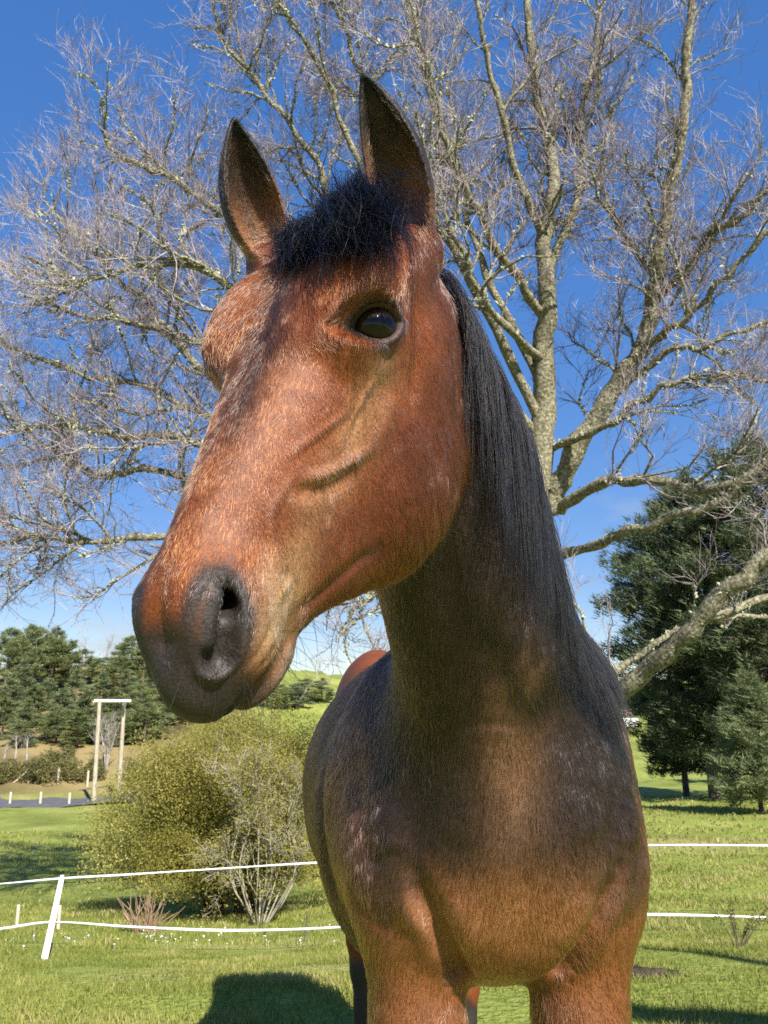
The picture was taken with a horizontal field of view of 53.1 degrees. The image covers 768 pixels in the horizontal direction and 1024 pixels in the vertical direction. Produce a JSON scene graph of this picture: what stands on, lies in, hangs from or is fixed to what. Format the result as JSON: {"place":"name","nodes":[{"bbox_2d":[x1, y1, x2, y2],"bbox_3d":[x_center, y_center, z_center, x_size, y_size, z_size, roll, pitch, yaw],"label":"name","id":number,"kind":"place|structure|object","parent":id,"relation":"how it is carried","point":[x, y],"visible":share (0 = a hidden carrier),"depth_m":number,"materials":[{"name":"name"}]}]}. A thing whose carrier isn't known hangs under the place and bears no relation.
{"place":"outdoors","nodes":[
{"label":"outdoors","id":0,"kind":"place"},
{"bbox_2d":[0,793,148,807],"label":"road","id":1,"kind":"structure","parent":0,"point":[57,802],"depth_m":48.41,"materials":[{"name":"grey asphalt"}]},
{"bbox_2d":[0,667,767,1023],"bbox_3d":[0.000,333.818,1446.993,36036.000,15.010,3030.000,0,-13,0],"label":"ground","id":2,"kind":"structure","parent":0,"point":[66,821],"depth_m":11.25,"materials":[{"name":"green plant"}]},
{"bbox_2d":[4,739,12,759],"bbox_3d":[-28.488,18.442,58.148,0.968,2.664,0.684,9,-16,-33],"label":"leafless tree","id":3,"kind":"object","parent":2,"relation":"on","point":[6,749],"visible":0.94,"depth_m":58.22,"materials":[{"name":"grey plant"}]},
{"bbox_2d":[0,696,18,739],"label":"conifer tree","id":4,"kind":"object","parent":2,"relation":"on","point":[7,707],"visible":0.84,"depth_m":68.35,"materials":[{"name":"green plant"}]},
{"bbox_2d":[9,734,21,767],"bbox_3d":[-28.536,18.407,59.208,1.226,2.876,1.090,0,-13,0],"label":"leafless tree","id":5,"kind":"object","parent":2,"relation":"on","point":[16,751],"visible":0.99,"depth_m":59.37,"materials":[{"name":"grey plant"}]},
{"bbox_2d":[0,671,31,721],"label":"conifer tree","id":6,"kind":"object","parent":2,"relation":"on","point":[15,686],"visible":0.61,"depth_m":74.67,"materials":[{"name":"green plant"}]},
{"bbox_2d":[0,758,33,782],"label":"broom bush","id":7,"kind":"object","parent":2,"relation":"on","point":[6,775],"visible":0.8,"depth_m":55.73,"materials":[{"name":"green plant"}]},
{"bbox_2d":[15,904,19,928],"bbox_3d":[-4.303,4.846,9.007,0.040,0.460,0.042,-7,-15,27],"label":"wooden stake","id":8,"kind":"object","parent":2,"relation":"on","point":[17,914],"visible":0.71,"depth_m":9.02,"materials":[{"name":"white wood"}]},
{"bbox_2d":[0,626,37,683],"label":"conifer tree","id":9,"kind":"object","parent":2,"relation":"on","point":[4,639],"visible":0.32,"depth_m":97.02,"materials":[{"name":"green plant"}]},
{"bbox_2d":[0,658,43,708],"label":"conifer tree","id":10,"kind":"object","parent":2,"relation":"on","point":[24,669],"visible":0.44,"depth_m":78.49,"materials":[{"name":"green plant"}]},
{"bbox_2d":[14,767,29,782],"bbox_3d":[-25.936,18.916,55.092,1.121,1.300,0.186,0,-13,0],"label":"bank post","id":11,"kind":"object","parent":2,"relation":"on","point":[16,780],"visible":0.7,"depth_m":55.05,"materials":[{"name":"brown wood"}]},
{"bbox_2d":[0,702,44,746],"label":"conifer tree","id":12,"kind":"object","parent":2,"relation":"on","point":[19,724],"visible":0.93,"depth_m":66.11,"materials":[{"name":"green plant"}]},
{"bbox_2d":[0,637,47,691],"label":"conifer tree","id":13,"kind":"object","parent":2,"relation":"on","point":[13,650],"visible":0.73,"depth_m":90.04,"materials":[{"name":"green plant"}]},
{"bbox_2d":[20,733,33,760],"bbox_3d":[-27.042,18.148,58.445,0.906,3.267,1.256,-10,-17,38],"label":"leafless tree","id":14,"kind":"object","parent":2,"relation":"on","point":[27,752],"visible":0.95,"depth_m":58.37,"materials":[{"name":"grey plant"}]},
{"bbox_2d":[7,622,47,681],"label":"conifer tree","id":15,"kind":"object","parent":2,"relation":"on","point":[31,626],"visible":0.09,"depth_m":100.34,"materials":[{"name":"green plant"}]},
{"bbox_2d":[12,685,53,727],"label":"conifer tree","id":16,"kind":"object","parent":2,"relation":"on","point":[38,697],"visible":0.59,"depth_m":73.40,"materials":[{"name":"green plant"}]},
{"bbox_2d":[15,754,63,783],"bbox_3d":[-24.768,18.433,55.336,2.945,2.110,4.080,9,-16,-34],"label":"broom bush","id":17,"kind":"object","parent":2,"relation":"on","point":[37,774],"visible":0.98,"depth_m":54.79,"materials":[{"name":"green plant"}]},
{"bbox_2d":[39,791,41,802],"bbox_3d":[-21.562,18.068,48.262,0.167,0.980,0.171,0,-13,0],"label":"roadside post","id":18,"kind":"object","parent":2,"relation":"on","point":[40,798],"visible":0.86,"depth_m":48.24,"materials":[{"name":"white wood"}]},
{"bbox_2d":[17,627,67,682],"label":"conifer tree","id":19,"kind":"object","parent":2,"relation":"on","point":[32,634],"visible":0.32,"depth_m":95.03,"materials":[{"name":"green plant"}]},
{"bbox_2d":[36,677,59,708],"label":"conifer tree","id":20,"kind":"object","parent":2,"relation":"on","point":[50,691],"visible":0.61,"depth_m":77.32,"materials":[{"name":"green plant"}]},
{"bbox_2d":[24,637,77,686],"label":"conifer tree","id":21,"kind":"object","parent":2,"relation":"on","point":[57,659],"visible":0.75,"depth_m":92.19,"materials":[{"name":"green plant"}]},
{"bbox_2d":[30,705,81,742],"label":"conifer tree","id":22,"kind":"object","parent":2,"relation":"on","point":[50,718],"visible":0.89,"depth_m":66.91,"materials":[{"name":"green plant"}]},
{"bbox_2d":[39,625,72,678],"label":"conifer tree","id":23,"kind":"object","parent":2,"relation":"on","point":[59,632],"visible":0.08,"depth_m":99.04,"materials":[{"name":"green plant"}]},
{"bbox_2d":[37,687,80,729],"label":"conifer tree","id":24,"kind":"object","parent":2,"relation":"on","point":[56,700],"visible":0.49,"depth_m":72.38,"materials":[{"name":"green plant"}]},
{"bbox_2d":[56,905,61,928],"bbox_3d":[-3.774,4.802,8.908,0.043,0.460,0.042,0,-13,0],"label":"wooden stake","id":25,"kind":"object","parent":2,"relation":"on","point":[59,915],"visible":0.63,"depth_m":8.92,"materials":[{"name":"white wood"}]},
{"bbox_2d":[39,744,82,769],"bbox_3d":[-24.734,18.931,59.215,2.832,2.236,3.947,12,-18,-42],"label":"broom bush","id":26,"kind":"object","parent":2,"relation":"on","point":[56,755],"visible":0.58,"depth_m":59.19,"materials":[{"name":"green plant"}]},
{"bbox_2d":[68,793,70,803],"bbox_3d":[-19.753,18.133,48.267,0.173,0.980,0.160,0,-13,0],"label":"roadside post","id":27,"kind":"object","parent":2,"relation":"on","point":[69,797],"visible":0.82,"depth_m":48.26,"materials":[{"name":"white wood"}]},
{"bbox_2d":[57,638,83,686],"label":"conifer tree","id":28,"kind":"object","parent":2,"relation":"on","point":[73,644],"visible":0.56,"depth_m":94.60,"materials":[{"name":"green plant"}]},
{"bbox_2d":[52,753,92,780],"bbox_3d":[-22.684,18.671,56.356,3.403,1.981,2.879,0,-13,0],"label":"broom bush","id":29,"kind":"object","parent":2,"relation":"on","point":[71,768],"visible":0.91,"depth_m":55.98,"materials":[{"name":"green plant"}]},
{"bbox_2d":[58,668,87,715],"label":"conifer tree","id":30,"kind":"object","parent":2,"relation":"on","point":[74,682],"visible":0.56,"depth_m":76.52,"materials":[{"name":"green plant"}]},
{"bbox_2d":[58,710,95,746],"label":"conifer tree","id":31,"kind":"object","parent":2,"relation":"on","point":[74,729],"visible":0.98,"depth_m":66.03,"materials":[{"name":"green plant"}]},
{"bbox_2d":[66,649,103,683],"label":"conifer tree","id":32,"kind":"object","parent":2,"relation":"on","point":[89,661],"visible":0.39,"depth_m":97.71,"materials":[{"name":"green plant"}]},
{"bbox_2d":[86,770,88,786],"bbox_3d":[-21.236,19.204,55.101,0.165,1.300,0.164,0,-13,0],"label":"bank post","id":33,"kind":"object","parent":2,"relation":"on","point":[87,781],"visible":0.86,"depth_m":55.06,"materials":[{"name":"white wood"}]},
{"bbox_2d":[71,685,109,732],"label":"conifer tree","id":34,"kind":"object","parent":2,"relation":"on","point":[87,701],"visible":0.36,"depth_m":71.44,"materials":[{"name":"green plant"}]},
{"bbox_2d":[72,757,109,780],"bbox_3d":[-21.572,19.048,57.133,3.025,1.693,2.035,-3,-13,13],"label":"broom bush","id":35,"kind":"object","parent":2,"relation":"on","point":[101,770],"visible":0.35,"depth_m":56.86,"materials":[{"name":"green plant"}]},
{"bbox_2d":[76,625,105,676],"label":"leafless tree","id":36,"kind":"object","parent":2,"relation":"on","point":[83,645],"visible":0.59,"depth_m":104.59,"materials":[{"name":"grey plant"}]},
{"bbox_2d":[73,671,115,718],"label":"conifer tree","id":37,"kind":"object","parent":2,"relation":"on","point":[100,685],"visible":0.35,"depth_m":75.34,"materials":[{"name":"green plant"}]},
{"bbox_2d":[75,703,117,742],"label":"conifer tree","id":38,"kind":"object","parent":2,"relation":"on","point":[102,716],"visible":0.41,"depth_m":67.12,"materials":[{"name":"green plant"}]},
{"bbox_2d":[83,657,120,677],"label":"conifer tree","id":39,"kind":"object","parent":2,"relation":"on","point":[98,661],"visible":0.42,"depth_m":95.77,"materials":[{"name":"green plant"}]},
{"bbox_2d":[86,707,128,769],"bbox_3d":[-21.980,17.980,60.798,2.801,5.009,4.392,8,-15,-32],"label":"leafless tree","id":40,"kind":"object","parent":2,"relation":"on","point":[108,734],"visible":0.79,"depth_m":60.17,"materials":[{"name":"grey plant"}]},
{"bbox_2d":[91,699,130,800],"bbox_3d":[-17.533,15.425,49.385,1.650,6.632,3.869,-5,-14,22],"label":"twin pole frame","id":41,"kind":"object","parent":2,"relation":"on","point":[96,750],"visible":0.87,"depth_m":48.67,"materials":[{"name":"white wood"}]},
{"bbox_2d":[102,629,120,669],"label":"leafless tree","id":42,"kind":"object","parent":2,"relation":"on","point":[108,646],"visible":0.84,"depth_m":106.69,"materials":[{"name":"grey plant"}]},
{"bbox_2d":[100,686,129,724],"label":"conifer tree","id":43,"kind":"object","parent":2,"relation":"on","point":[112,693],"visible":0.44,"depth_m":72.44,"materials":[{"name":"green plant"}]},
{"bbox_2d":[93,654,146,687],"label":"conifer tree","id":44,"kind":"object","parent":2,"relation":"on","point":[111,675],"visible":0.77,"depth_m":91.75,"materials":[{"name":"green plant"}]},
{"bbox_2d":[108,711,138,745],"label":"conifer tree","id":45,"kind":"object","parent":2,"relation":"on","point":[127,737],"visible":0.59,"depth_m":66.18,"materials":[{"name":"green plant"}]},
{"bbox_2d":[107,635,142,672],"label":"conifer tree","id":46,"kind":"object","parent":2,"relation":"on","point":[130,641],"visible":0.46,"depth_m":96.09,"materials":[{"name":"green plant"}]},
{"bbox_2d":[108,668,145,715],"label":"conifer tree","id":47,"kind":"object","parent":2,"relation":"on","point":[125,675],"visible":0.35,"depth_m":76.75,"materials":[{"name":"green plant"}]},
{"bbox_2d":[120,648,147,684],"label":"conifer tree","id":48,"kind":"object","parent":2,"relation":"on","point":[133,670],"visible":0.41,"depth_m":92.85,"materials":[{"name":"green plant"}]},
{"bbox_2d":[117,756,157,779],"bbox_3d":[-17.911,19.020,56.978,3.825,1.803,2.950,3,-13,-14],"label":"broom bush","id":49,"kind":"object","parent":2,"relation":"on","point":[129,763],"visible":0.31,"depth_m":56.69,"materials":[{"name":"green plant"}]},
{"bbox_2d":[110,682,165,729],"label":"conifer tree","id":50,"kind":"object","parent":2,"relation":"on","point":[139,687],"visible":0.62,"depth_m":72.12,"materials":[{"name":"green plant"}]},
{"bbox_2d":[132,645,145,669],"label":"conifer tree","id":51,"kind":"object","parent":2,"relation":"on","point":[135,646],"visible":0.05,"depth_m":95.97,"materials":[{"name":"green plant"}]},
{"bbox_2d":[113,702,176,742],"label":"conifer tree","id":52,"kind":"object","parent":2,"relation":"on","point":[146,717],"visible":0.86,"depth_m":67.58,"materials":[{"name":"green plant"}]},
{"bbox_2d":[132,676,161,713],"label":"conifer tree","id":53,"kind":"object","parent":2,"relation":"on","point":[150,682],"visible":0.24,"depth_m":76.30,"materials":[{"name":"green plant"}]},
{"bbox_2d":[116,891,180,933],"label":"dead stems","id":54,"kind":"object","parent":2,"relation":"on","point":[146,922],"visible":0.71,"depth_m":8.55,"materials":[{"name":"beige plant"}]},
{"bbox_2d":[150,692,177,724],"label":"conifer tree","id":55,"kind":"object","parent":2,"relation":"on","point":[159,699],"visible":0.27,"depth_m":73.18,"materials":[{"name":"green plant"}]},
{"bbox_2d":[13,924,329,947],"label":"daisies","id":56,"kind":"object","parent":2,"relation":"on","point":[172,933],"visible":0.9,"depth_m":7.52,"materials":[{"name":"white plant"}]},
{"bbox_2d":[71,695,327,919],"bbox_3d":[-2.269,4.179,10.751,3.827,3.186,3.565,0,-13,0],"label":"willow shrub","id":57,"kind":"object","parent":2,"relation":"on","point":[182,799],"visible":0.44,"depth_m":10.14,"materials":[{"name":"green plant"}]},
{"bbox_2d":[170,720,316,924],"bbox_3d":[-1.560,3.918,9.602,2.065,2.585,1.940,0,-13,0],"label":"bare shrub","id":58,"kind":"object","parent":2,"relation":"on","point":[260,809],"visible":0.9,"depth_m":9.39,"materials":[{"name":"white plant"}]},
{"bbox_2d":[264,683,297,708],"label":"conifer tree","id":59,"kind":"object","parent":2,"relation":"on","point":[279,690],"visible":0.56,"depth_m":79.70,"materials":[{"name":"green plant"}]},
{"bbox_2d":[282,683,315,708],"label":"conifer tree","id":60,"kind":"object","parent":2,"relation":"on","point":[296,696],"visible":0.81,"depth_m":80.15,"materials":[{"name":"green plant"}]},
{"bbox_2d":[304,916,308,940],"bbox_3d":[-0.747,4.065,7.302,0.053,0.420,0.015,0,-13,0],"label":"thin stake","id":61,"kind":"object","parent":2,"relation":"on","point":[305,927],"visible":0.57,"depth_m":7.32,"materials":[{"name":"beige wood"}]},
{"bbox_2d":[284,678,329,701],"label":"conifer tree","id":62,"kind":"object","parent":2,"relation":"on","point":[312,695],"visible":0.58,"depth_m":83.81,"materials":[{"name":"green plant"}]},
{"bbox_2d":[310,656,324,678],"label":"leafless tree","id":63,"kind":"object","parent":2,"relation":"on","point":[314,667],"visible":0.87,"depth_m":118.89,"materials":[{"name":"grey plant"}]},
{"bbox_2d":[309,677,336,701],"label":"conifer tree","id":64,"kind":"object","parent":2,"relation":"on","point":[332,694],"visible":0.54,"depth_m":85.91,"materials":[{"name":"green plant"}]},
{"bbox_2d":[0,0,767,708],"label":"bare tree","id":65,"kind":"object","parent":2,"relation":"on","point":[538,352],"visible":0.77,"depth_m":11.02,"materials":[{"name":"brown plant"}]},
{"bbox_2d":[0,844,767,960],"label":"tape fence","id":66,"kind":"object","parent":2,"relation":"on","point":[52,922],"visible":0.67,"depth_m":6.70,"materials":[{"name":"white plastic"}]},
{"bbox_2d":[131,71,650,1023],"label":"horse","id":67,"kind":"object","parent":2,"relation":"on","point":[473,809],"visible":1,"depth_m":1.06},
{"bbox_2d":[622,707,637,725],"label":"white shed","id":68,"kind":"structure","parent":2,"relation":"on","point":[632,718],"depth_m":90.18,"materials":[{"name":"white"}]},
{"bbox_2d":[631,964,689,979],"bbox_3d":[1.417,2.491,4.166,0.477,0.063,0.295,0,-13,0],"label":"soil mound","id":69,"kind":"object","parent":2,"relation":"on","point":[646,970],"visible":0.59,"depth_m":4.14,"materials":[{"name":"soil"}]},
{"bbox_2d":[619,592,728,796],"bbox_3d":[11.862,7.328,30.903,5.202,8.362,4.968,-12,-18,43],"label":"pine tree","id":70,"kind":"object","parent":2,"relation":"on","point":[679,766],"visible":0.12,"depth_m":30.11,"materials":[{"name":"green plant"}]},
{"bbox_2d":[587,462,767,798],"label":"pine tree","id":71,"kind":"object","parent":2,"relation":"on","point":[684,722],"visible":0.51,"depth_m":27.46,"materials":[{"name":"green plant"}]},
{"bbox_2d":[634,427,767,750],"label":"pine tree","id":72,"kind":"object","parent":2,"relation":"on","point":[722,528],"visible":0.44,"depth_m":26.26,"materials":[{"name":"green plant"}]},
{"bbox_2d":[703,659,767,812],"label":"spruce tree","id":73,"kind":"object","parent":2,"relation":"on","point":[734,729],"visible":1,"depth_m":21.68,"materials":[{"name":"green plant"}]},
{"bbox_2d":[706,901,767,948],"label":"sapling","id":74,"kind":"object","parent":2,"relation":"on","point":[733,924],"visible":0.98,"depth_m":5.42,"materials":[{"name":"plant"}]},
{"bbox_2d":[0,0,767,679],"label":"sky","id":75,"kind":"structure","parent":0,"point":[27,88],"materials":[{"name":"blue"}]}
]}

